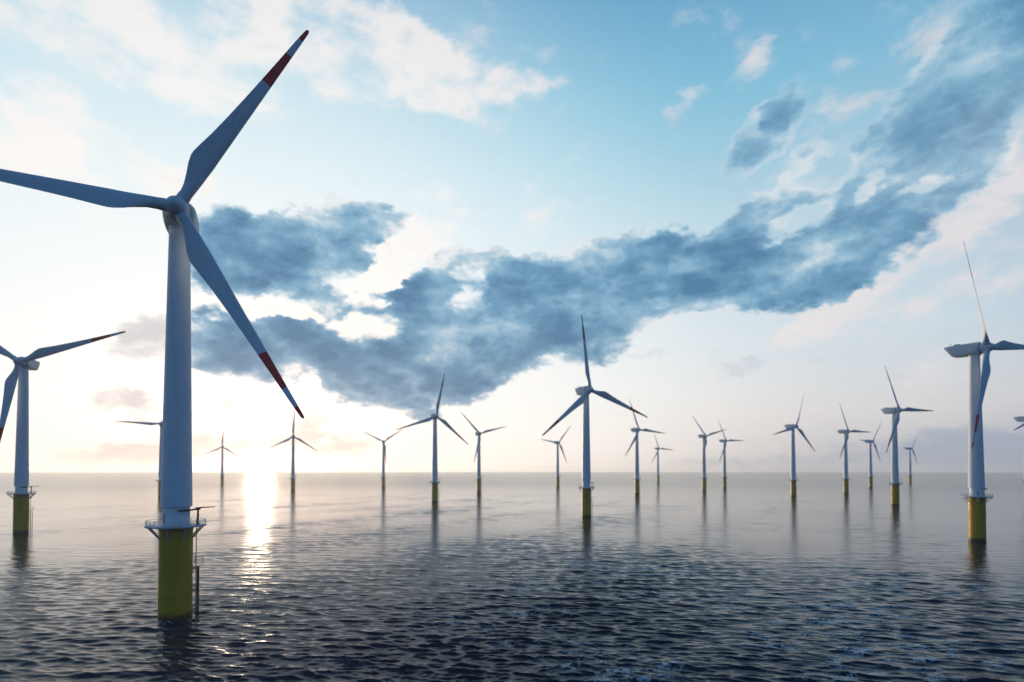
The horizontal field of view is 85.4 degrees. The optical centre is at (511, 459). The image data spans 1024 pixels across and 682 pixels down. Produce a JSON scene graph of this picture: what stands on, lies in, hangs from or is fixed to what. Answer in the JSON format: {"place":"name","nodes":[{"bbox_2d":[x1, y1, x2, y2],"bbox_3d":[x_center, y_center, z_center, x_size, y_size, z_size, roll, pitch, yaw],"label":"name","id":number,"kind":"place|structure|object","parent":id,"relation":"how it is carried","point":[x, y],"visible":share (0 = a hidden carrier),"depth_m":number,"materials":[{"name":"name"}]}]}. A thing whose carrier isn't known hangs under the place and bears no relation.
{"place":"outdoors","nodes":[
{"label":"outdoors","id":0,"kind":"place"},
{"bbox_2d":[0,472,1023,681],"bbox_3d":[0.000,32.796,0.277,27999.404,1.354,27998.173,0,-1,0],"label":"sea","id":1,"kind":"structure","parent":0,"point":[517,577],"depth_m":165.98,"materials":[{"name":"liquid"}]},
{"bbox_2d":[0,331,125,532],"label":"wind turbine","id":2,"kind":"object","parent":1,"relation":"in","point":[21,496],"visible":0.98,"depth_m":292.37,"materials":[{"name":"paint"}]},
{"bbox_2d":[117,420,162,497],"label":"wind turbine","id":3,"kind":"object","parent":1,"relation":"in","point":[160,448],"visible":0.41,"depth_m":676.52,"materials":[{"name":"paint"}]},
{"bbox_2d":[0,30,308,621],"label":"wind turbine","id":4,"kind":"object","parent":1,"relation":"in","point":[187,247],"visible":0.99,"depth_m":121.77,"materials":[{"name":"white metal"}]},
{"bbox_2d":[203,429,239,483],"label":"wind turbine","id":5,"kind":"object","parent":1,"relation":"in","point":[222,468],"visible":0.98,"depth_m":1330.15,"materials":[{"name":"paint"}]},
{"bbox_2d":[268,409,316,489],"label":"wind turbine","id":6,"kind":"object","parent":1,"relation":"in","point":[292,477],"visible":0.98,"depth_m":931.30,"materials":[{"name":"paint"}]},
{"bbox_2d":[363,429,402,486],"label":"wind turbine","id":7,"kind":"object","parent":1,"relation":"in","point":[383,461],"visible":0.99,"depth_m":1095.46,"materials":[{"name":"paint"}]},
{"bbox_2d":[396,373,468,501],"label":"wind turbine","id":8,"kind":"object","parent":1,"relation":"in","point":[434,417],"visible":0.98,"depth_m":582.29,"materials":[{"name":"paint"}]},
{"bbox_2d":[461,412,505,491],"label":"wind turbine","id":9,"kind":"object","parent":1,"relation":"in","point":[478,453],"visible":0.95,"depth_m":856.07,"materials":[{"name":"paint"}]},
{"bbox_2d":[540,425,570,486],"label":"wind turbine","id":10,"kind":"object","parent":1,"relation":"in","point":[557,476],"visible":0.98,"depth_m":1128.95,"materials":[{"name":"paint"}]},
{"bbox_2d":[542,314,647,516],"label":"wind turbine","id":11,"kind":"object","parent":1,"relation":"in","point":[584,392],"visible":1,"depth_m":392.52,"materials":[{"name":"paint"}]},
{"bbox_2d":[625,399,664,493],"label":"wind turbine","id":12,"kind":"object","parent":1,"relation":"in","point":[637,479],"visible":0.99,"depth_m":776.05,"materials":[{"name":"paint"}]},
{"bbox_2d":[652,434,670,482],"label":"wind turbine","id":13,"kind":"object","parent":1,"relation":"in","point":[657,454],"visible":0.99,"depth_m":1432.39,"materials":[{"name":"paint"}]},
{"bbox_2d":[693,417,725,490],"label":"wind turbine","id":14,"kind":"object","parent":1,"relation":"in","point":[704,436],"visible":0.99,"depth_m":919.72,"materials":[{"name":"paint"}]},
{"bbox_2d":[718,420,743,487],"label":"wind turbine","id":15,"kind":"object","parent":1,"relation":"in","point":[725,440],"visible":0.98,"depth_m":1064.21,"materials":[{"name":"paint"}]},
{"bbox_2d":[773,395,814,495],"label":"wind turbine","id":16,"kind":"object","parent":1,"relation":"in","point":[791,428],"visible":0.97,"depth_m":716.89,"materials":[{"name":"paint"}]},
{"bbox_2d":[837,403,866,492],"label":"wind turbine","id":17,"kind":"object","parent":1,"relation":"in","point":[846,432],"visible":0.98,"depth_m":810.13,"materials":[{"name":"paint"}]},
{"bbox_2d":[861,424,880,487],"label":"wind turbine","id":18,"kind":"object","parent":1,"relation":"in","point":[870,477],"visible":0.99,"depth_m":1080.05,"materials":[{"name":"paint"}]},
{"bbox_2d":[881,367,932,504],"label":"wind turbine","id":19,"kind":"object","parent":1,"relation":"in","point":[894,412],"visible":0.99,"depth_m":525.35,"materials":[{"name":"paint"}]},
{"bbox_2d":[902,435,917,482],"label":"wind turbine","id":20,"kind":"object","parent":1,"relation":"in","point":[910,475],"visible":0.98,"depth_m":1432.94,"materials":[{"name":"paint"}]},
{"bbox_2d":[944,241,1023,541],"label":"wind turbine","id":21,"kind":"object","parent":1,"relation":"in","point":[977,386],"visible":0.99,"depth_m":258.71,"materials":[{"name":"paint"}]},
{"bbox_2d":[1013,416,1023,481],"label":"wind turbine","id":22,"kind":"object","parent":1,"relation":"in","point":[1019,419],"visible":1,"depth_m":617.17,"materials":[{"name":"paint"}]},
{"bbox_2d":[0,0,1023,471],"label":"sky","id":23,"kind":"structure","parent":0,"point":[746,209],"materials":[{"name":"blue"}]}
]}

